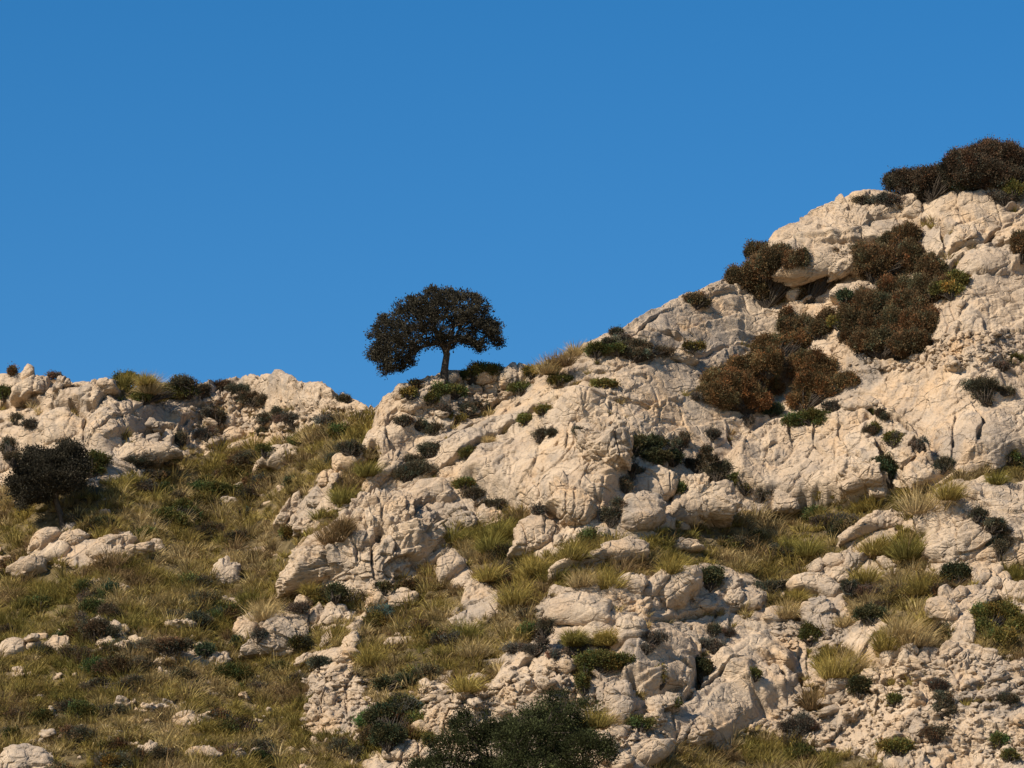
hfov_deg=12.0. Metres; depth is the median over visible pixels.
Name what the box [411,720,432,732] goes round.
stone
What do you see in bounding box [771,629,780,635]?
stone
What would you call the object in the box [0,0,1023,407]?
sky
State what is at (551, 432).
cushion shrub
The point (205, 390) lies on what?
cushion shrub
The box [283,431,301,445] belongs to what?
green shrub
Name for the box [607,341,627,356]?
green shrub
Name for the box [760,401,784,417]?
leafy plant
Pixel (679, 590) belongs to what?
boulder
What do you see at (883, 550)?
grass tussock
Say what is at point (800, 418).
green shrub
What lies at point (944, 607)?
boulder
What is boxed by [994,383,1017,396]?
cushion shrub
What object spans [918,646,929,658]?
rock
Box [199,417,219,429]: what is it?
stone
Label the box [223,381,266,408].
cushion shrub
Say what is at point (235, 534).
cushion shrub
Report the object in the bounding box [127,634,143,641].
stone
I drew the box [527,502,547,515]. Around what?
cushion shrub
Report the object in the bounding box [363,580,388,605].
rock
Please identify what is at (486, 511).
rock
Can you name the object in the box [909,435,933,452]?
cushion shrub
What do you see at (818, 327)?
brown shrub
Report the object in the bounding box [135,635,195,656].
cushion shrub
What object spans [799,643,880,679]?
grass tussock
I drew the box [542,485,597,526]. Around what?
boulder
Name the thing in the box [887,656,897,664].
stone
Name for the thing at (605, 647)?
cushion shrub
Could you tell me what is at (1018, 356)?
green shrub
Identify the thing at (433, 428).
cushion shrub
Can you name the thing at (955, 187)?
green shrub
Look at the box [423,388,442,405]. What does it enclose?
green shrub
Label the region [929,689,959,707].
cushion shrub
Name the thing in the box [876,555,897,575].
rock slab
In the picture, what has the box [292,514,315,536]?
outcrop
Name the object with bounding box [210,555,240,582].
rock
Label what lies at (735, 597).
boulder
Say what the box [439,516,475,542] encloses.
grass tussock
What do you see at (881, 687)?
stone
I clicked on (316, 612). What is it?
rock
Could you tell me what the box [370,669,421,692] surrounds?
dark bush
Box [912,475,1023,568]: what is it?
outcrop
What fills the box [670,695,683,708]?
green shrub
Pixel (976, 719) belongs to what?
stone
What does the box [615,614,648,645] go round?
boulder
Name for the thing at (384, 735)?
dark bush
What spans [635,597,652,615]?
rock
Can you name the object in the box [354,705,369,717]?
boulder
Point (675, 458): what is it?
dark bush
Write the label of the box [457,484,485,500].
cushion shrub
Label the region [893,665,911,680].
stone
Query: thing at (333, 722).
stone
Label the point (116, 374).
green shrub
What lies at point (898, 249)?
brown shrub
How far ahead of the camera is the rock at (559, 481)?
182.66 m
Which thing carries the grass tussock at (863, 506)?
on the hillside
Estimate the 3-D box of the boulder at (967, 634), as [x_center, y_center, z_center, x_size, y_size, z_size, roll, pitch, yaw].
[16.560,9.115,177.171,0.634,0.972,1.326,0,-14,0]
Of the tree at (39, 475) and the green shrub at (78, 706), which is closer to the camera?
the green shrub at (78, 706)
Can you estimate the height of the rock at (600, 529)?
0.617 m
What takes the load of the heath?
on the hillside
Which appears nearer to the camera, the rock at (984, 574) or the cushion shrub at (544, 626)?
the cushion shrub at (544, 626)
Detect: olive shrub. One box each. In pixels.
[324,422,354,438]
[398,385,418,399]
[448,411,468,424]
[450,475,475,490]
[515,410,533,425]
[520,362,536,379]
[531,403,552,415]
[588,376,620,388]
[654,659,668,690]
[825,311,842,330]
[872,734,917,755]
[882,428,904,448]
[927,268,972,300]
[961,599,1022,640]
[982,613,1023,649]
[1001,176,1023,198]
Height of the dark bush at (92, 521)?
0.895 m
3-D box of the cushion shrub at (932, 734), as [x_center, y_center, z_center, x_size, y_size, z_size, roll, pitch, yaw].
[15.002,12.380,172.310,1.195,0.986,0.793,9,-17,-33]
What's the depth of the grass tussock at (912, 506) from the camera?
182.05 m
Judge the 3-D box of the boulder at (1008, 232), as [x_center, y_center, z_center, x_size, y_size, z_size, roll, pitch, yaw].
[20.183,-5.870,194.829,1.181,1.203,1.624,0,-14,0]
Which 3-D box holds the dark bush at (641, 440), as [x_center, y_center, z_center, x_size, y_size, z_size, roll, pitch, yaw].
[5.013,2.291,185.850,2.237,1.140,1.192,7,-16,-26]
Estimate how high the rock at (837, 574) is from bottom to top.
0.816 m
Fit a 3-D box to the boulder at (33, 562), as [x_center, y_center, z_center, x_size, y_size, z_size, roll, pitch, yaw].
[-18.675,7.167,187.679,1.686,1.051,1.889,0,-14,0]
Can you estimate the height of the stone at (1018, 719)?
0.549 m
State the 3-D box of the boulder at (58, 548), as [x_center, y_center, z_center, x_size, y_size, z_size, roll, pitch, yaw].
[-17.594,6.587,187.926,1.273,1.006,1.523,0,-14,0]
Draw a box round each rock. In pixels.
[0,456,9,472]
[0,637,26,658]
[44,634,71,654]
[61,521,76,531]
[101,636,114,645]
[110,619,120,630]
[118,531,137,545]
[144,417,161,433]
[153,657,166,664]
[171,710,194,724]
[177,713,202,729]
[207,651,231,665]
[224,414,234,428]
[226,439,247,451]
[276,483,283,492]
[309,604,323,623]
[318,469,333,486]
[326,473,338,492]
[332,451,367,472]
[344,590,363,602]
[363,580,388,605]
[418,678,433,693]
[419,747,435,759]
[425,501,444,516]
[436,392,451,404]
[437,369,460,383]
[443,502,477,528]
[475,367,502,385]
[475,503,505,528]
[498,362,525,389]
[549,471,568,495]
[553,533,570,545]
[595,527,610,538]
[595,682,605,704]
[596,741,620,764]
[609,630,620,649]
[609,751,634,767]
[618,572,648,595]
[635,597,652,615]
[690,596,717,611]
[718,574,741,593]
[804,557,823,571]
[822,552,844,567]
[830,566,850,582]
[843,552,864,567]
[879,646,899,667]
[892,479,907,489]
[897,642,918,666]
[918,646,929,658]
[938,584,952,598]
[951,585,968,601]
[971,565,996,583]
[980,648,1001,663]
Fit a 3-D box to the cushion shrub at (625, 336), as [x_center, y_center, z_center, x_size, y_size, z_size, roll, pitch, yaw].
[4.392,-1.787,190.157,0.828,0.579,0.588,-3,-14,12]
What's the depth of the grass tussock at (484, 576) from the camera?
180.16 m
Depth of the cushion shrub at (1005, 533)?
180.88 m
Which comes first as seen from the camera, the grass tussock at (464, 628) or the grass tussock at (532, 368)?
the grass tussock at (464, 628)
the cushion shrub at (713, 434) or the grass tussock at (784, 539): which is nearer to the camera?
the grass tussock at (784, 539)
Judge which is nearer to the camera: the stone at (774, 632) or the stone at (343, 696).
the stone at (343, 696)
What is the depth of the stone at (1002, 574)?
179.80 m
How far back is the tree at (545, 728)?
165.43 m
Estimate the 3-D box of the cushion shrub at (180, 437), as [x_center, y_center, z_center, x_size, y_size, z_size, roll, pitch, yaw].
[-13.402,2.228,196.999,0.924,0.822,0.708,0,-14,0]
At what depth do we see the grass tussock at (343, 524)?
182.58 m
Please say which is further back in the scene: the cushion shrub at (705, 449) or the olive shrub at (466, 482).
the olive shrub at (466, 482)
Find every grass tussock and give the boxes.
[118,370,137,383]
[128,372,171,395]
[133,369,160,385]
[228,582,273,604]
[235,592,293,623]
[296,580,326,595]
[305,513,362,543]
[318,480,364,504]
[324,513,366,532]
[345,458,392,478]
[348,640,394,666]
[438,613,493,639]
[438,670,491,696]
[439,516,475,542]
[449,631,503,658]
[461,523,513,554]
[464,559,514,581]
[478,435,497,442]
[483,515,517,536]
[486,574,544,606]
[500,424,510,433]
[511,551,557,575]
[523,362,539,373]
[529,352,568,375]
[541,348,591,367]
[548,537,601,560]
[556,625,601,646]
[557,338,587,355]
[557,626,591,643]
[561,565,606,587]
[572,702,621,731]
[580,562,638,589]
[589,625,625,641]
[589,628,619,646]
[589,633,612,645]
[598,709,639,729]
[651,550,697,574]
[768,594,808,619]
[772,533,810,548]
[787,587,816,602]
[788,532,834,558]
[788,681,841,710]
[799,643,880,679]
[821,641,880,673]
[825,610,857,627]
[840,557,896,583]
[844,495,876,511]
[849,531,896,555]
[859,622,908,652]
[870,535,908,557]
[870,617,954,646]
[874,521,936,561]
[874,606,937,638]
[880,474,975,522]
[894,568,954,595]
[921,475,978,500]
[979,466,1017,484]
[1002,558,1023,579]
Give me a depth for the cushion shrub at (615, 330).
190.48 m
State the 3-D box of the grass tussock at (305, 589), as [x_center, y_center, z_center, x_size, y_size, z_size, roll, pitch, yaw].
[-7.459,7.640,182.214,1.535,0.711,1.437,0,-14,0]
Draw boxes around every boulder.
[6,554,47,578]
[10,364,50,407]
[27,527,61,554]
[41,540,70,562]
[52,375,70,391]
[58,529,89,545]
[85,534,124,559]
[127,432,143,442]
[145,432,161,441]
[162,428,174,444]
[202,435,222,448]
[222,426,244,442]
[232,612,258,643]
[293,652,312,667]
[295,594,313,603]
[307,674,321,696]
[319,630,333,647]
[320,601,347,624]
[340,631,360,650]
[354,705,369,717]
[381,739,422,763]
[388,587,418,608]
[391,383,411,399]
[407,477,456,505]
[435,551,465,585]
[507,512,557,560]
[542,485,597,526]
[576,685,595,705]
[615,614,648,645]
[617,490,666,531]
[643,569,670,597]
[658,565,703,609]
[677,719,694,743]
[686,715,715,749]
[723,586,744,605]
[738,587,766,611]
[785,572,844,596]
[798,596,836,637]
[824,671,859,695]
[830,692,845,703]
[837,459,864,494]
[854,459,883,486]
[866,485,887,498]
[891,446,916,469]
[899,193,922,218]
[901,458,949,494]
[925,595,959,621]
[951,225,978,247]
[960,620,976,642]
[972,587,999,603]
[991,224,1007,242]
[1000,580,1023,602]
[1003,220,1023,243]
[1010,600,1023,613]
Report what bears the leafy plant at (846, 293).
on the hillside
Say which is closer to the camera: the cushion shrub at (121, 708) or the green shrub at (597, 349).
the cushion shrub at (121, 708)
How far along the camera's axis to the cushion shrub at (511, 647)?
175.01 m
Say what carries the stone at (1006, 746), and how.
on the hillside
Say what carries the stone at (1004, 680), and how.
on the hillside
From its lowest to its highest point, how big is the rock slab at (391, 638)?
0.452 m
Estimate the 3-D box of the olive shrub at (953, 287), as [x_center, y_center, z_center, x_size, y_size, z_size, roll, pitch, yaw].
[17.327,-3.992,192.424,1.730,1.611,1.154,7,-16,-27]
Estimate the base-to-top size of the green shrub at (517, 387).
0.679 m
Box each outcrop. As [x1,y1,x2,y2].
[0,743,53,767]
[37,407,85,444]
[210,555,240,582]
[273,491,301,528]
[275,488,452,598]
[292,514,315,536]
[304,686,337,722]
[306,486,323,507]
[570,413,633,475]
[603,679,638,718]
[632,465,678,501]
[643,691,683,714]
[666,472,742,528]
[768,189,918,287]
[771,489,799,514]
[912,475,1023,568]
[939,640,960,658]
[948,650,970,671]
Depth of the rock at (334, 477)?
187.64 m
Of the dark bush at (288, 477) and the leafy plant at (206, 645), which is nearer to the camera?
the leafy plant at (206, 645)
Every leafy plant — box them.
[101,578,121,594]
[192,640,217,657]
[195,639,214,654]
[229,634,242,646]
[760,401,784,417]
[834,287,854,302]
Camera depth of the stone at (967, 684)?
174.45 m
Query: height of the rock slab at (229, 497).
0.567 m
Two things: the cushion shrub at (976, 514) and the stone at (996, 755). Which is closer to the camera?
the stone at (996, 755)
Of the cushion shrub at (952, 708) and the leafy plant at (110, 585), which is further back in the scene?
the leafy plant at (110, 585)
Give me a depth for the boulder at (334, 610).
180.54 m
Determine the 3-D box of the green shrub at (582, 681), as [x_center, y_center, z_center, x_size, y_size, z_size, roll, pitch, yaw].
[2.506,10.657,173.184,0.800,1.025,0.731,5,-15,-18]
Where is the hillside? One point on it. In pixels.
(942, 410)
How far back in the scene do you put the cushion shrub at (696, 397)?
189.51 m
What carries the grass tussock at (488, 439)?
on the hillside
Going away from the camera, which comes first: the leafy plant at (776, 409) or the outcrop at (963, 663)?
the outcrop at (963, 663)
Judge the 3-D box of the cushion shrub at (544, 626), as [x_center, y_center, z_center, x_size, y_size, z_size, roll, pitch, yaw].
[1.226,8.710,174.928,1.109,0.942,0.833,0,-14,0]
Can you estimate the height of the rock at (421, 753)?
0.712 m
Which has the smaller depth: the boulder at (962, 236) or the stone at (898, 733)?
the stone at (898, 733)
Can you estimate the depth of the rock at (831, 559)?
183.03 m
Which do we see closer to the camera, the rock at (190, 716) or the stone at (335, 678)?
the rock at (190, 716)
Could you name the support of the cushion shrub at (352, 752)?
on the hillside
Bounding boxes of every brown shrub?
[6,363,19,376]
[407,377,424,389]
[682,288,714,310]
[691,351,787,415]
[721,238,812,289]
[743,324,813,379]
[746,280,790,308]
[772,302,796,333]
[784,344,860,411]
[791,304,835,340]
[797,243,849,304]
[832,271,942,335]
[835,321,933,359]
[848,218,925,284]
[880,164,925,203]
[905,247,954,302]
[910,134,1023,201]
[1008,228,1023,264]
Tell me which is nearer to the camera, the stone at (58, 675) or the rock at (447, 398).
the stone at (58, 675)
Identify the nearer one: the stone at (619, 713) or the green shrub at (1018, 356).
the stone at (619, 713)
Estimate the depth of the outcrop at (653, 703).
173.34 m
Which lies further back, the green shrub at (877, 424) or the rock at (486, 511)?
the green shrub at (877, 424)
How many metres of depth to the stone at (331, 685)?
176.92 m
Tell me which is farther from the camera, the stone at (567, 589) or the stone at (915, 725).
the stone at (567, 589)
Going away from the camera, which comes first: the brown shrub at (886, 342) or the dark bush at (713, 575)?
the dark bush at (713, 575)
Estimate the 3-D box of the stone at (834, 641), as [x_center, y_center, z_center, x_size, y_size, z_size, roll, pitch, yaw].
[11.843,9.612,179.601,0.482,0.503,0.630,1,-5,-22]
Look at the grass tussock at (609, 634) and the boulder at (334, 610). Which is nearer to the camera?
the grass tussock at (609, 634)
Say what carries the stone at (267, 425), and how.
on the hillside
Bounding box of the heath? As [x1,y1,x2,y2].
[0,447,1023,767]
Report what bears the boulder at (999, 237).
on the hillside
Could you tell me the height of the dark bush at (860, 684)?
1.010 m
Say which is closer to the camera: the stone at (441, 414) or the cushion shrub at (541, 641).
the cushion shrub at (541, 641)
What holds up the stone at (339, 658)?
on the hillside
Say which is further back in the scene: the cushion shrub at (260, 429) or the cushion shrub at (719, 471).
the cushion shrub at (260, 429)
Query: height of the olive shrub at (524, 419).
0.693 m
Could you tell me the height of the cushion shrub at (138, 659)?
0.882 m
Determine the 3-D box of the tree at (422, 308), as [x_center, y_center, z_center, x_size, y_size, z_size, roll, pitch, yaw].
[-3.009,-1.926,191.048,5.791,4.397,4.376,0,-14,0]
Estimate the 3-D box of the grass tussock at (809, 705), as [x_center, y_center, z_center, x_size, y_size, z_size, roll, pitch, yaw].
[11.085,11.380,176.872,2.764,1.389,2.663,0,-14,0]
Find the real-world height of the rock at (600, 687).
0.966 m
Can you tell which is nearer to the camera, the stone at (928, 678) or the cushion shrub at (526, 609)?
the stone at (928, 678)
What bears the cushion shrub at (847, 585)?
on the hillside
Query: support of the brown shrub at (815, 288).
on the hillside
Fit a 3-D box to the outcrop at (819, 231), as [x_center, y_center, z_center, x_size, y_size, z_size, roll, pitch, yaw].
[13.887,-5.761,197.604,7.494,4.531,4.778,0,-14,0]
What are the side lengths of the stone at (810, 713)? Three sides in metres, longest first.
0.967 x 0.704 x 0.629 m
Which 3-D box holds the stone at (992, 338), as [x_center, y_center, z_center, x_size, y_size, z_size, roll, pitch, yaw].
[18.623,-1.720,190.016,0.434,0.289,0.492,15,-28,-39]
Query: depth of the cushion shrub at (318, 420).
191.91 m
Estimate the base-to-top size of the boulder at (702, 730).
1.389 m
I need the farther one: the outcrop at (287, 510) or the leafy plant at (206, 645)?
the outcrop at (287, 510)
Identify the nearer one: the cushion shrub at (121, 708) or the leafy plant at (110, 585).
the cushion shrub at (121, 708)
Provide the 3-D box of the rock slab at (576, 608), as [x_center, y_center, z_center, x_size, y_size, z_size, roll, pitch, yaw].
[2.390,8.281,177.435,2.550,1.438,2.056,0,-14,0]
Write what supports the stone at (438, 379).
on the hillside
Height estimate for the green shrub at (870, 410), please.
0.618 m
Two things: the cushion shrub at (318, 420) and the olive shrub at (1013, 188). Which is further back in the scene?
the olive shrub at (1013, 188)
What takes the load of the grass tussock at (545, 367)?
on the hillside
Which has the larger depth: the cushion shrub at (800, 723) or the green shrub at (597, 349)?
the green shrub at (597, 349)
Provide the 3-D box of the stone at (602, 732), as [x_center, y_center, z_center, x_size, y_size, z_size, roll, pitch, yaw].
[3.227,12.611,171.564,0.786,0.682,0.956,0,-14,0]
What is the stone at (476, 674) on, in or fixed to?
on the hillside
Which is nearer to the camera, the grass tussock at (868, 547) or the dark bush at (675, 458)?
the grass tussock at (868, 547)
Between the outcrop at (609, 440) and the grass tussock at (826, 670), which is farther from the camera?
the outcrop at (609, 440)
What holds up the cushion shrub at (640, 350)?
on the hillside
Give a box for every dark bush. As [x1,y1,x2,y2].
[84,512,116,528]
[281,472,294,487]
[322,581,351,604]
[361,699,423,753]
[370,579,395,595]
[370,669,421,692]
[632,431,673,455]
[635,442,685,467]
[695,653,715,684]
[700,563,727,592]
[845,673,874,699]
[847,602,890,626]
[869,452,898,489]
[937,560,972,584]
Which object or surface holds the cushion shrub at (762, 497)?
on the hillside
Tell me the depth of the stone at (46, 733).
174.33 m
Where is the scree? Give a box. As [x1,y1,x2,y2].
[21,330,1023,765]
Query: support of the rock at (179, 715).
on the hillside
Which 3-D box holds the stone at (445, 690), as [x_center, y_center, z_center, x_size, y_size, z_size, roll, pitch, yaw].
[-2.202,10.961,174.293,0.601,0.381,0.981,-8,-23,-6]
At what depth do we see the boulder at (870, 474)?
185.51 m
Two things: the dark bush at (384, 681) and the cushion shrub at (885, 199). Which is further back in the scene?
the cushion shrub at (885, 199)
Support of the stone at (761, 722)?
on the hillside
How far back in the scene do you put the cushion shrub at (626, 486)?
183.44 m
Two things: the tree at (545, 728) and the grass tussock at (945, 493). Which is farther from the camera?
the grass tussock at (945, 493)
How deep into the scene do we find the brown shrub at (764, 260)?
195.39 m
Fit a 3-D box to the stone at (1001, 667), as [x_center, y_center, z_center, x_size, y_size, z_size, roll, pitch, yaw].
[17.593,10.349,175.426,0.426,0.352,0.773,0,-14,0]
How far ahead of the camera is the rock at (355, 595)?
181.59 m
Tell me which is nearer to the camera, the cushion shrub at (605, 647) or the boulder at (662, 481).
the cushion shrub at (605, 647)
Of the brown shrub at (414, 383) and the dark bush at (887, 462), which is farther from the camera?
the brown shrub at (414, 383)
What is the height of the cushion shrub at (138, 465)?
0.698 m
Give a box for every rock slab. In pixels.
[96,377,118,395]
[117,438,183,467]
[125,541,154,557]
[219,496,239,505]
[238,608,310,659]
[257,443,298,469]
[361,448,411,493]
[384,636,414,645]
[399,385,433,414]
[543,591,612,625]
[547,536,649,582]
[629,737,676,765]
[670,347,699,365]
[673,537,705,552]
[829,280,876,303]
[837,509,905,546]
[838,395,878,410]
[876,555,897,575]
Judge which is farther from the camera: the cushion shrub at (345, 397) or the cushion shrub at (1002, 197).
the cushion shrub at (1002, 197)
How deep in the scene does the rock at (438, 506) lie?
185.04 m
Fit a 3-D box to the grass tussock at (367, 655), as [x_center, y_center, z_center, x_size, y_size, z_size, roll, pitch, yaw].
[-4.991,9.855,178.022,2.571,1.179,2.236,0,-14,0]
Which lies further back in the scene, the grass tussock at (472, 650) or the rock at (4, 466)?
the rock at (4, 466)
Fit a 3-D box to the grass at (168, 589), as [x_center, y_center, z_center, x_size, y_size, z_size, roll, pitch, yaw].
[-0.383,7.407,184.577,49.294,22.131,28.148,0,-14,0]
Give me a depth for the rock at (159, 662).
179.31 m
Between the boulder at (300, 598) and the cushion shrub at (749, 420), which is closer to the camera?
the boulder at (300, 598)
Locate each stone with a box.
[23,633,39,643]
[37,633,47,639]
[39,728,55,738]
[53,672,62,679]
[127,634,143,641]
[138,740,157,750]
[150,538,165,550]
[159,650,179,663]
[185,746,197,757]
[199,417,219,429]
[210,395,221,403]
[255,416,271,428]
[276,422,288,431]
[298,408,309,420]
[299,717,308,723]
[312,409,322,415]
[319,709,334,725]
[324,681,340,690]
[325,663,352,678]
[328,719,339,724]
[331,651,350,663]
[331,674,344,681]
[337,692,346,700]
[342,646,361,659]
[344,611,352,619]
[346,713,358,720]
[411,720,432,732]
[419,689,450,703]
[427,701,434,708]
[434,410,450,418]
[435,377,444,384]
[443,685,452,693]
[465,673,488,680]
[467,697,483,707]
[470,383,483,394]
[489,679,504,693]
[494,705,510,718]
[534,675,555,689]
[543,669,552,674]
[557,656,576,673]
[561,587,578,593]
[578,584,600,593]
[598,731,613,739]
[605,723,629,738]
[606,710,626,723]
[628,734,636,741]
[647,730,661,738]
[649,708,665,718]
[653,713,667,722]
[657,461,668,467]
[758,719,766,725]
[760,605,788,625]
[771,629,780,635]
[772,711,779,717]
[785,286,801,301]
[785,629,795,636]
[787,619,800,630]
[790,706,801,715]
[795,708,816,716]
[802,687,812,692]
[812,704,842,717]
[814,677,826,690]
[817,694,833,706]
[827,638,839,649]
[832,615,846,623]
[841,710,852,716]
[849,711,857,723]
[861,668,878,679]
[869,685,878,692]
[873,684,887,693]
[881,358,899,369]
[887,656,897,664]
[889,730,903,738]
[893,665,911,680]
[908,654,930,669]
[908,719,926,736]
[909,671,924,683]
[909,690,926,707]
[921,675,936,683]
[923,345,933,356]
[930,665,941,668]
[944,355,960,371]
[951,343,963,351]
[956,299,965,307]
[958,691,968,696]
[959,678,976,690]
[972,732,986,741]
[973,716,981,723]
[979,353,990,359]
[983,336,995,342]
[985,687,1001,698]
[988,576,1002,588]
[990,668,1010,682]
[992,716,1010,730]
[993,330,1002,335]
[994,750,1002,758]
[996,665,1006,668]
[997,571,1011,579]
[997,677,1007,683]
[1000,744,1014,749]
[1001,577,1010,589]
[1009,713,1023,726]
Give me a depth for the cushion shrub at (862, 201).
197.46 m
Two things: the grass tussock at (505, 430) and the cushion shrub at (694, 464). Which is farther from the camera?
the grass tussock at (505, 430)
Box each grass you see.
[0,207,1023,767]
[0,351,1023,767]
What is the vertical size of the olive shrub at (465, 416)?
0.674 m
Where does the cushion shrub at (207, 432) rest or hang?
on the hillside
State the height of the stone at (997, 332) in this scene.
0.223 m
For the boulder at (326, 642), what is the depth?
179.91 m
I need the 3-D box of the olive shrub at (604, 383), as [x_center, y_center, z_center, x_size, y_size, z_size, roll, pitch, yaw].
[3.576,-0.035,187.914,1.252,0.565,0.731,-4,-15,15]
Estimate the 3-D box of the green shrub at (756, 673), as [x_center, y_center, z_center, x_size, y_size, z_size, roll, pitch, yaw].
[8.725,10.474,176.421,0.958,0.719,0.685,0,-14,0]
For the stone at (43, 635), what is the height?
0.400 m
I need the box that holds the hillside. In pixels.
[0,184,1023,767]
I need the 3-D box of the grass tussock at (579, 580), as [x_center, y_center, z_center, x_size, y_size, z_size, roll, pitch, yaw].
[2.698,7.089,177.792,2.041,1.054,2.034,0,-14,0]
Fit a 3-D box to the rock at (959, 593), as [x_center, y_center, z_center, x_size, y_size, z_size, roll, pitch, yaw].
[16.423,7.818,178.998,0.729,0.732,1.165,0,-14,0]
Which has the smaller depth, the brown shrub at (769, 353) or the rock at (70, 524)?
the rock at (70, 524)
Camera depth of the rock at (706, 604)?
179.82 m
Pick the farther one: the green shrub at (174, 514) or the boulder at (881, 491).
the green shrub at (174, 514)
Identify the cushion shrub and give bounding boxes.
[0,434,23,468]
[8,412,24,425]
[17,417,38,428]
[36,641,57,657]
[44,369,63,379]
[58,723,99,748]
[61,512,78,523]
[70,510,84,519]
[75,615,124,644]
[76,671,144,692]
[97,702,130,717]
[124,455,162,469]
[130,747,148,761]
[131,654,154,672]
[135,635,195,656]
[144,467,170,479]
[167,373,200,399]
[173,429,190,448]
[182,609,212,629]
[187,573,214,590]
[194,425,219,441]
[197,382,212,399]
[200,405,214,417]
[202,613,216,630]
[210,406,228,427]
[213,378,231,393]
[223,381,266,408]
[223,528,252,541]
[249,623,270,642]
[253,411,270,424]
[254,425,267,437]
[269,403,287,423]
[272,410,298,429]
[280,599,312,614]
[285,670,307,683]
[303,652,332,669]
[310,412,345,427]
[327,734,353,758]
[333,391,351,402]
[333,439,365,456]
[342,744,370,762]
[390,458,440,482]
[391,414,413,427]
[404,451,425,461]
[413,416,428,430]
[415,438,442,458]
[422,421,446,435]
[436,401,454,414]
[457,399,491,417]
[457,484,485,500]
[472,496,510,509]
[498,639,528,653]
[514,606,540,621]
[519,642,546,655]
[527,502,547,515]
[530,426,547,443]
[531,613,560,638]
[531,635,550,647]
[542,426,558,438]
[544,647,562,659]
[562,631,592,657]
[571,425,584,434]
[596,496,627,528]
[597,646,610,650]
[600,333,620,348]
[607,324,625,334]
[616,331,633,341]
[616,337,676,363]
[618,474,637,494]
[628,459,645,480]
[640,629,670,654]
[669,435,688,452]
[679,430,692,447]
[683,456,706,473]
[688,390,704,401]
[695,453,707,462]
[698,442,713,456]
[698,634,730,654]
[700,456,734,481]
[701,425,723,440]
[704,453,720,464]
[704,618,723,637]
[720,626,737,638]
[739,412,755,427]
[749,486,774,501]
[752,578,787,595]
[775,709,823,739]
[808,510,861,527]
[820,398,844,411]
[839,577,861,592]
[842,580,888,602]
[848,192,873,205]
[860,423,878,435]
[868,191,907,207]
[873,406,891,420]
[881,429,902,444]
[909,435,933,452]
[917,720,951,745]
[925,676,952,692]
[928,620,954,636]
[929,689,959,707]
[929,700,956,720]
[931,454,956,474]
[959,374,1001,407]
[965,504,990,522]
[977,518,1008,535]
[982,513,1008,533]
[984,534,1011,561]
[985,189,1023,206]
[993,360,1011,371]
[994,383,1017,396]
[996,527,1019,545]
[997,690,1021,706]
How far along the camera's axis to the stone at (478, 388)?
191.10 m
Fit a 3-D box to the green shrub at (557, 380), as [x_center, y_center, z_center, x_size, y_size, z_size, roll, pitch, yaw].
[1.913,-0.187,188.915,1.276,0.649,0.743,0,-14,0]
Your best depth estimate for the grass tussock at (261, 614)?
180.69 m
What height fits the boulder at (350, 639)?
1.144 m
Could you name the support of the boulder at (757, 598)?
on the hillside
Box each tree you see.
[0,436,97,530]
[362,283,508,383]
[396,679,624,767]
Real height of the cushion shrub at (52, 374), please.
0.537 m
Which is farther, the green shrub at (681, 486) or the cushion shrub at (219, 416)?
the cushion shrub at (219, 416)
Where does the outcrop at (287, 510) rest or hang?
on the hillside
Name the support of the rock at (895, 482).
on the hillside
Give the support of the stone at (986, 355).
on the hillside
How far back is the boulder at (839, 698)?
176.48 m
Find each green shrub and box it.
[0,383,12,402]
[18,594,54,612]
[63,697,99,720]
[85,445,115,477]
[111,369,139,388]
[130,381,200,404]
[133,524,158,537]
[152,494,194,527]
[163,458,182,464]
[186,473,243,496]
[253,442,277,458]
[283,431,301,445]
[386,693,418,709]
[419,730,439,746]
[422,378,470,399]
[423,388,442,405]
[455,443,476,459]
[459,360,503,384]
[505,380,530,395]
[545,372,574,386]
[572,646,638,678]
[572,671,592,695]
[581,339,609,360]
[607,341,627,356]
[622,712,658,732]
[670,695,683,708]
[675,479,687,494]
[680,338,706,354]
[727,470,756,495]
[749,666,765,682]
[780,406,831,428]
[795,620,826,646]
[867,405,874,414]
[867,420,882,435]
[882,691,904,707]
[950,184,966,194]
[986,730,1012,748]
[997,744,1022,762]
[1005,449,1021,464]
[1007,351,1023,367]
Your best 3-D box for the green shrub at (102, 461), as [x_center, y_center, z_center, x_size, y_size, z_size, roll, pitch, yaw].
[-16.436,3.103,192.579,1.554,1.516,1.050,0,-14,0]
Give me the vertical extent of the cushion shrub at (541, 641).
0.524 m
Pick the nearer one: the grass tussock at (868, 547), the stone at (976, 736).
the stone at (976, 736)
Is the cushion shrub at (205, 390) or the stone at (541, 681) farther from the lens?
the cushion shrub at (205, 390)
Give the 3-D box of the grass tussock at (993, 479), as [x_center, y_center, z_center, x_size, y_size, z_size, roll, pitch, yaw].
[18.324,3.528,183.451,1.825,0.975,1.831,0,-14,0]
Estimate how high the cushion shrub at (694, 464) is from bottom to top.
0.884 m
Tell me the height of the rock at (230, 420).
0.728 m
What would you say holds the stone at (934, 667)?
on the hillside
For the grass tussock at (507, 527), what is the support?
on the hillside
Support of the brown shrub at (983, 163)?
on the hillside
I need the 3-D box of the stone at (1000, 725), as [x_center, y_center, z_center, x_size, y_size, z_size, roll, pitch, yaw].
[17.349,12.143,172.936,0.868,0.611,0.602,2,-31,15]
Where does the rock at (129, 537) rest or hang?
on the hillside
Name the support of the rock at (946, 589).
on the hillside
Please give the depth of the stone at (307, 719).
176.35 m
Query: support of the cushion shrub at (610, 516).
on the hillside
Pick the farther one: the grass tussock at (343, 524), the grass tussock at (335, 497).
the grass tussock at (335, 497)
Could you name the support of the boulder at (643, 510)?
on the hillside
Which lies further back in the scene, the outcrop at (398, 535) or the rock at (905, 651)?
the outcrop at (398, 535)

